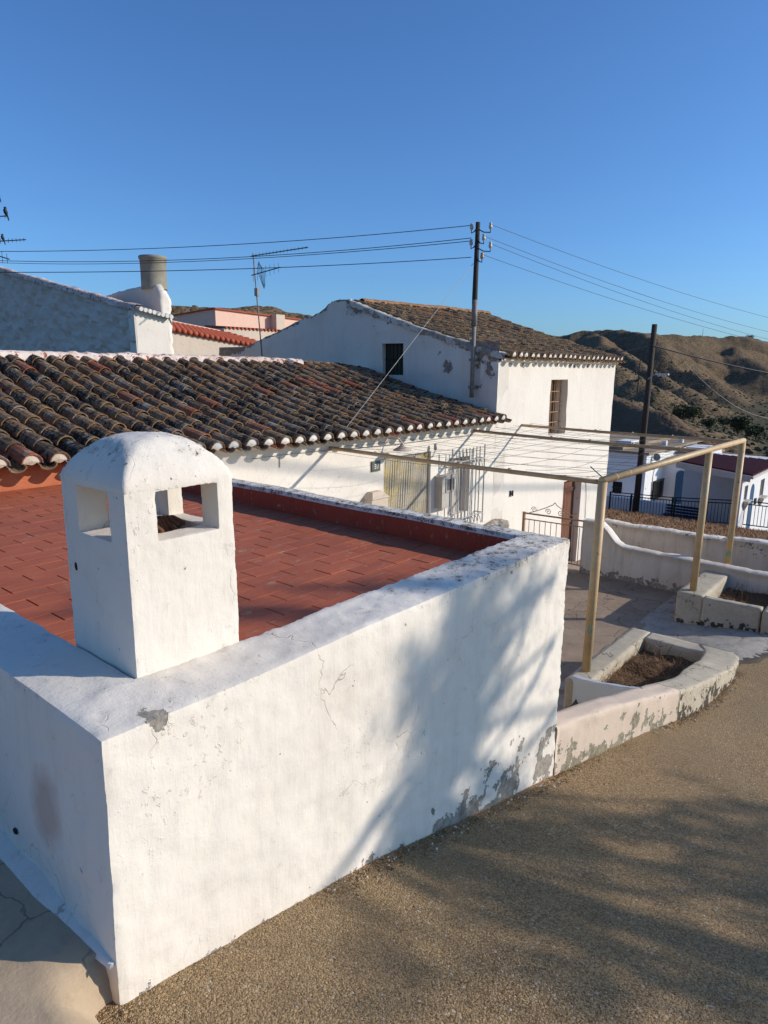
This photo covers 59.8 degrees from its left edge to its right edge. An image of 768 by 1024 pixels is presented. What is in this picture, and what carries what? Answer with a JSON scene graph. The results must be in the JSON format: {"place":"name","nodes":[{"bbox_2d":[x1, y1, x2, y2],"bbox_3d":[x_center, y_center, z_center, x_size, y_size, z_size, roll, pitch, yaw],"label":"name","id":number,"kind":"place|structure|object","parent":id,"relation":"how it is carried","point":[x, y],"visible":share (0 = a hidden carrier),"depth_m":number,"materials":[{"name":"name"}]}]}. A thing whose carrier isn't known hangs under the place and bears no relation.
{"place":"outdoors","nodes":[
{"label":"outdoors","id":0,"kind":"place"},
{"bbox_2d":[0,859,112,1023],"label":"pavement","id":1,"kind":"structure","parent":0,"point":[53,970],"depth_m":1.71,"materials":[{"name":"grey concrete"}]},
{"bbox_2d":[0,0,767,341],"label":"sky","id":2,"kind":"structure","parent":0,"point":[629,137],"materials":[{"name":"blue"}]},
{"bbox_2d":[95,637,767,1023],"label":"road","id":3,"kind":"structure","parent":0,"point":[571,871],"depth_m":2.35,"materials":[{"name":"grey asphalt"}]},
{"bbox_2d":[293,671,738,908],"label":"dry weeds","id":4,"kind":"object","parent":3,"relation":"on","point":[486,813],"visible":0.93,"depth_m":3.07,"materials":[{"name":"brown plant"}]},
{"bbox_2d":[171,305,767,456],"bbox_3d":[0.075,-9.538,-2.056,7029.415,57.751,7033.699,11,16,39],"label":"ground","id":5,"kind":"structure","parent":0,"point":[741,351],"depth_m":387.04,"materials":[{"name":"brown soil"}]},
{"bbox_2d":[0,254,179,354],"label":"grey gable house","id":6,"kind":"structure","parent":5,"relation":"on","point":[39,314],"depth_m":15.25,"materials":[{"name":"white paint"}]},
{"bbox_2d":[0,198,25,263],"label":"tv antenna","id":7,"kind":"object","parent":6,"relation":"on","point":[8,240],"visible":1,"depth_m":12.52,"materials":[{"name":"black metal"}]},
{"bbox_2d":[3,207,8,220],"bbox_3d":[-7.036,-5.555,12.421,0.072,0.241,0.087,11,16,39],"label":"bird","id":8,"kind":"object","parent":7,"relation":"attached to","point":[5,211],"visible":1,"depth_m":12.40},
{"bbox_2d":[172,320,257,355],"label":"beige house","id":9,"kind":"structure","parent":5,"relation":"on","point":[189,339],"depth_m":21.86,"materials":[{"name":"beige paint"}]},
{"bbox_2d":[172,307,300,340],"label":"salmon house","id":10,"kind":"structure","parent":5,"relation":"on","point":[243,323],"depth_m":28.48,"materials":[{"name":"pink paint"}]},
{"bbox_2d":[0,350,511,524],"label":"house","id":11,"kind":"structure","parent":5,"relation":"on","point":[268,420],"depth_m":8.56,"materials":[{"name":"white paint"}]},
{"bbox_2d":[251,247,307,356],"bbox_3d":[-2.247,-4.299,13.980,1.721,2.283,0.208,10,16,38],"label":"tv antenna","id":12,"kind":"object","parent":11,"relation":"on","point":[256,292],"visible":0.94,"depth_m":14.29,"materials":[{"name":"black metal"}]},
{"bbox_2d":[447,457,463,513],"bbox_3d":[1.083,-0.444,10.834,0.070,0.960,0.660,11,16,39],"label":"window","id":13,"kind":"structure","parent":11,"relation":"in","point":[455,470],"depth_m":10.92,"materials":[{"name":"plastic"}]},
{"bbox_2d":[0,431,569,1004],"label":"roof terrace","id":14,"kind":"structure","parent":5,"relation":"on","point":[232,709],"depth_m":2.09,"materials":[{"name":"white paint"}]},
{"bbox_2d":[192,305,767,456],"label":"scrub","id":15,"kind":"object","parent":5,"relation":"on","point":[712,429],"visible":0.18,"depth_m":225.80,"materials":[{"name":"green plant"}]},
{"bbox_2d":[605,495,680,517],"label":"porch wall","id":16,"kind":"structure","parent":5,"relation":"on","point":[620,504],"depth_m":32.26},
{"bbox_2d":[668,402,693,418],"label":"valley tree","id":17,"kind":"object","parent":5,"relation":"on","point":[679,412],"visible":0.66,"depth_m":189.28,"materials":[{"name":"green plant"}]},
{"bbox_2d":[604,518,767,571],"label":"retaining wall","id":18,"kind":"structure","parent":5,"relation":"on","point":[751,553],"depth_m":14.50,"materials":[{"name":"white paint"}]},
{"bbox_2d":[607,434,767,530],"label":"arched house","id":19,"kind":"structure","parent":5,"relation":"on","point":[681,479],"depth_m":30.00,"materials":[{"name":"white paint"}]},
{"bbox_2d":[612,481,621,493],"bbox_3d":[12.870,-1.348,36.825,0.560,0.680,0.180,11,16,39],"label":"window","id":20,"kind":"structure","parent":19,"relation":"in","point":[617,486],"depth_m":36.82,"materials":[{"name":"black glass"}]},
{"bbox_2d":[651,478,664,498],"bbox_3d":[15.306,-1.291,37.289,0.180,1.050,1.450,11,16,39],"label":"window","id":21,"kind":"structure","parent":19,"relation":"in","point":[657,489],"depth_m":37.16,"materials":[{"name":"black metal"}]},
{"bbox_2d":[673,471,683,503],"bbox_3d":[16.579,-1.259,37.423,0.540,2.150,0.050,11,16,39],"label":"blue door","id":22,"kind":"structure","parent":19,"relation":"in","point":[680,474],"depth_m":37.40,"materials":[{"name":"paint"}]},
{"bbox_2d":[746,484,754,528],"bbox_3d":[14.807,-0.073,27.049,0.050,2.175,0.650,11,16,39],"label":"blue door","id":23,"kind":"structure","parent":19,"relation":"in","point":[753,487],"depth_m":26.98,"materials":[{"name":"paint"}]},
{"bbox_2d":[759,479,763,495],"bbox_3d":[15.928,-1.034,28.287,0.060,0.790,0.790,11,16,39],"label":"window","id":24,"kind":"structure","parent":19,"relation":"in","point":[761,486],"depth_m":28.38,"materials":[{"name":"grey glass"}]},
{"bbox_2d":[684,406,705,420],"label":"valley tree","id":25,"kind":"object","parent":5,"relation":"on","point":[694,413],"visible":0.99,"depth_m":179.46,"materials":[{"name":"green plant"}]},
{"bbox_2d":[698,418,716,427],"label":"valley tree","id":26,"kind":"object","parent":5,"relation":"on","point":[708,422],"visible":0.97,"depth_m":196.62,"materials":[{"name":"green plant"}]},
{"bbox_2d":[674,570,767,633],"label":"planter","id":27,"kind":"object","parent":5,"relation":"on","point":[703,605],"visible":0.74,"depth_m":8.39,"materials":[{"name":"concrete"}]},
{"bbox_2d":[310,423,745,671],"bbox_3d":[2.271,-0.100,9.169,3.746,1.951,5.553,11,16,39],"label":"pergola","id":28,"kind":"object","parent":27,"relation":"on","point":[602,482],"visible":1,"depth_m":8.14,"materials":[{"name":"paint"}]},
{"bbox_2d":[720,587,767,610],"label":"soil","id":29,"kind":"structure","parent":27,"relation":"in","point":[743,595],"depth_m":8.99,"materials":[{"name":"brown soil"}]},
{"bbox_2d":[717,588,767,609],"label":"dry weeds","id":30,"kind":"object","parent":29,"relation":"on","point":[760,600],"visible":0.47,"depth_m":8.96,"materials":[{"name":"brown plant"}]},
{"bbox_2d":[718,584,766,604],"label":"dry stems","id":31,"kind":"object","parent":29,"relation":"on","point":[741,592],"visible":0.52,"depth_m":8.98,"materials":[{"name":"brown plant"}]},
{"bbox_2d":[715,416,731,427],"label":"valley tree","id":32,"kind":"object","parent":5,"relation":"on","point":[720,420],"visible":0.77,"depth_m":212.84,"materials":[{"name":"green plant"}]},
{"bbox_2d":[723,415,752,435],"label":"valley tree","id":33,"kind":"object","parent":5,"relation":"on","point":[740,423],"visible":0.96,"depth_m":166.41,"materials":[{"name":"green plant"}]},
{"bbox_2d":[744,423,766,439],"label":"valley tree","id":34,"kind":"object","parent":5,"relation":"on","point":[754,430],"visible":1,"depth_m":156.14,"materials":[{"name":"green plant"}]},
{"bbox_2d":[567,560,579,569],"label":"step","id":35,"kind":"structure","parent":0,"point":[570,566],"depth_m":12.82,"materials":[{"name":"concrete"}]},
{"bbox_2d":[559,568,676,693],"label":"courtyard","id":36,"kind":"structure","parent":0,"point":[623,607],"depth_m":9.08,"materials":[{"name":"concrete"}]},
{"bbox_2d":[219,298,626,560],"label":"tall house","id":37,"kind":"structure","parent":36,"relation":"on","point":[535,377],"depth_m":12.95,"materials":[{"name":"white paint"}]},
{"bbox_2d":[385,343,402,374],"bbox_3d":[0.235,-2.891,12.639,0.580,0.650,0.064,11,16,39],"label":"window","id":38,"kind":"structure","parent":37,"relation":"in","point":[394,352],"depth_m":12.64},
{"bbox_2d":[468,222,491,397],"bbox_3d":[1.597,-3.327,11.106,0.430,2.810,0.170,11,16,39],"label":"utility pole","id":39,"kind":"object","parent":37,"relation":"attached to","point":[477,230],"visible":1,"depth_m":11.04,"materials":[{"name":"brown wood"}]},
{"bbox_2d":[0,241,468,263],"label":"power cable","id":40,"kind":"object","parent":39,"relation":"attached to","point":[266,257],"visible":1,"depth_m":12.87,"materials":[{"name":"rubber"}]},
{"bbox_2d":[0,238,469,261],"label":"power cable","id":41,"kind":"object","parent":39,"relation":"attached to","point":[231,257],"visible":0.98,"depth_m":12.24,"materials":[{"name":"rubber"}]},
{"bbox_2d":[0,225,469,251],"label":"power cable","id":42,"kind":"object","parent":39,"relation":"attached to","point":[236,244],"visible":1,"depth_m":11.63,"materials":[{"name":"rubber"}]},
{"bbox_2d":[0,257,470,272],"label":"power cable","id":43,"kind":"object","parent":39,"relation":"attached to","point":[230,269],"visible":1,"depth_m":10.78,"materials":[{"name":"rubber"}]},
{"bbox_2d":[347,264,472,425],"bbox_3d":[0.495,-2.583,9.724,0.007,2.446,3.698,8,14,31],"label":"guy wire","id":44,"kind":"object","parent":39,"relation":"attached to","point":[407,348],"visible":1,"depth_m":9.47,"materials":[{"name":"grey metal"}]},
{"bbox_2d":[484,255,767,343],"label":"power cable","id":45,"kind":"object","parent":39,"relation":"attached to","point":[613,299],"visible":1,"depth_m":12.67,"materials":[{"name":"black rubber"}]},
{"bbox_2d":[485,236,767,331],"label":"power cable","id":46,"kind":"object","parent":39,"relation":"attached to","point":[612,284],"visible":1,"depth_m":12.97,"materials":[{"name":"black rubber"}]},
{"bbox_2d":[493,225,764,316],"bbox_3d":[16.275,-6.120,21.247,36.112,1.264,0.008,-8,15,-35],"label":"power cable","id":47,"kind":"object","parent":39,"relation":"attached to","point":[617,271],"visible":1,"depth_m":12.57,"materials":[{"name":"black rubber"}]},
{"bbox_2d":[492,244,765,338],"bbox_3d":[15.935,-5.771,21.668,35.977,1.550,0.008,-9,15,-37],"label":"power cable","id":48,"kind":"object","parent":39,"relation":"attached to","point":[615,291],"visible":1,"depth_m":12.78,"materials":[{"name":"black rubber"}]},
{"bbox_2d":[548,380,555,432],"bbox_3d":[3.180,-2.082,13.195,0.065,1.060,0.720,11,16,39],"label":"window","id":49,"kind":"structure","parent":37,"relation":"in","point":[552,398],"depth_m":13.40,"materials":[{"name":"brown wood"}]},
{"bbox_2d":[561,481,574,560],"bbox_3d":[3.832,0.223,14.318,0.085,1.890,0.841,11,16,39],"label":"plank door","id":50,"kind":"structure","parent":37,"relation":"in","point":[568,493],"depth_m":14.36,"materials":[{"name":"brown wood"}]},
{"bbox_2d":[484,519,509,527],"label":"masonry plinth","id":51,"kind":"structure","parent":36,"relation":"on","point":[503,523],"depth_m":11.49,"materials":[{"name":"white paint"}]},
{"bbox_2d":[579,518,767,594],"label":"courtyard wall","id":52,"kind":"structure","parent":36,"relation":"on","point":[621,560],"depth_m":10.05,"materials":[{"name":"white paint"}]},
{"bbox_2d":[522,503,582,565],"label":"iron gate","id":53,"kind":"structure","parent":52,"relation":"attached to","point":[524,518],"depth_m":10.97,"materials":[{"name":"brown metal"}]},
{"bbox_2d":[557,595,767,710],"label":"apron","id":54,"kind":"object","parent":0,"point":[751,647],"visible":0.27,"depth_m":7.97,"materials":[{"name":"grey concrete"}]},
{"bbox_2d":[553,628,738,775],"bbox_3d":[1.938,1.505,5.554,1.171,1.353,3.886,11,16,39],"label":"roadside planter","id":55,"kind":"object","parent":54,"relation":"on","point":[600,717],"visible":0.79,"depth_m":5.08,"materials":[{"name":"white paint"}]},
{"bbox_2d":[569,649,692,706],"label":"soil","id":56,"kind":"structure","parent":55,"relation":"in","point":[656,665],"depth_m":6.62,"materials":[{"name":"brown soil"}]},
{"bbox_2d":[564,646,695,707],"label":"dry weeds","id":57,"kind":"object","parent":56,"relation":"on","point":[629,674],"visible":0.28,"depth_m":6.53,"materials":[{"name":"brown plant"}]},
{"bbox_2d":[628,642,688,684],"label":"dry stems","id":58,"kind":"object","parent":56,"relation":"on","point":[657,672],"visible":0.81,"depth_m":6.65,"materials":[{"name":"brown plant"}]},
{"bbox_2d":[604,508,767,539],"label":"dry field","id":59,"kind":"structure","parent":0,"point":[627,518],"depth_m":19.13,"materials":[{"name":"brown plant"}]},
{"bbox_2d":[608,491,673,515],"bbox_3d":[10.746,-0.222,28.030,2.592,1.131,0.065,9,15,35],"label":"railing","id":60,"kind":"object","parent":59,"relation":"on","point":[631,504],"visible":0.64,"depth_m":27.97,"materials":[{"name":"black metal"}]},
{"bbox_2d":[632,324,683,512],"bbox_3d":[10.810,-3.254,26.511,1.576,8.163,0.599,11,16,39],"label":"wooden pole","id":61,"kind":"object","parent":59,"relation":"on","point":[640,461],"visible":0.92,"depth_m":26.68,"materials":[{"name":"brown wood"}]},
{"bbox_2d":[611,345,651,353],"bbox_3d":[5.663,-6.074,25.596,9.889,0.763,0.040,-1,12,-8],"label":"service cable","id":62,"kind":"object","parent":61,"relation":"attached to","point":[631,349],"visible":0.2,"depth_m":26.11,"materials":[{"name":"rubber"}]},
{"bbox_2d":[654,345,767,373],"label":"service cable","id":63,"kind":"object","parent":61,"relation":"attached to","point":[710,360],"visible":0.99,"depth_m":27.02,"materials":[{"name":"rubber"}]},
{"bbox_2d":[687,365,765,417],"bbox_3d":[17.391,-5.590,31.730,0.016,2.888,17.045,12,17,43],"label":"service cable","id":64,"kind":"object","parent":61,"relation":"attached to","point":[716,392],"visible":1,"depth_m":28.15,"materials":[{"name":"rubber"}]},
{"bbox_2d":[662,504,698,519],"bbox_3d":[13.059,0.186,29.391,1.400,0.855,0.500,11,16,39],"label":"navy bench","id":65,"kind":"object","parent":59,"relation":"on","point":[685,516],"visible":0.49,"depth_m":29.38,"materials":[{"name":"blue metal"}]},
{"bbox_2d":[673,497,731,523],"bbox_3d":[12.849,0.001,26.786,2.277,1.171,0.074,6,13,24],"label":"railing","id":66,"kind":"object","parent":59,"relation":"on","point":[675,500],"visible":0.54,"depth_m":26.80,"materials":[{"name":"black metal"}]},
{"bbox_2d":[742,501,767,527],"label":"railing","id":67,"kind":"object","parent":59,"relation":"on","point":[754,514],"visible":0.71,"depth_m":26.05,"materials":[{"name":"black metal"}]}
]}

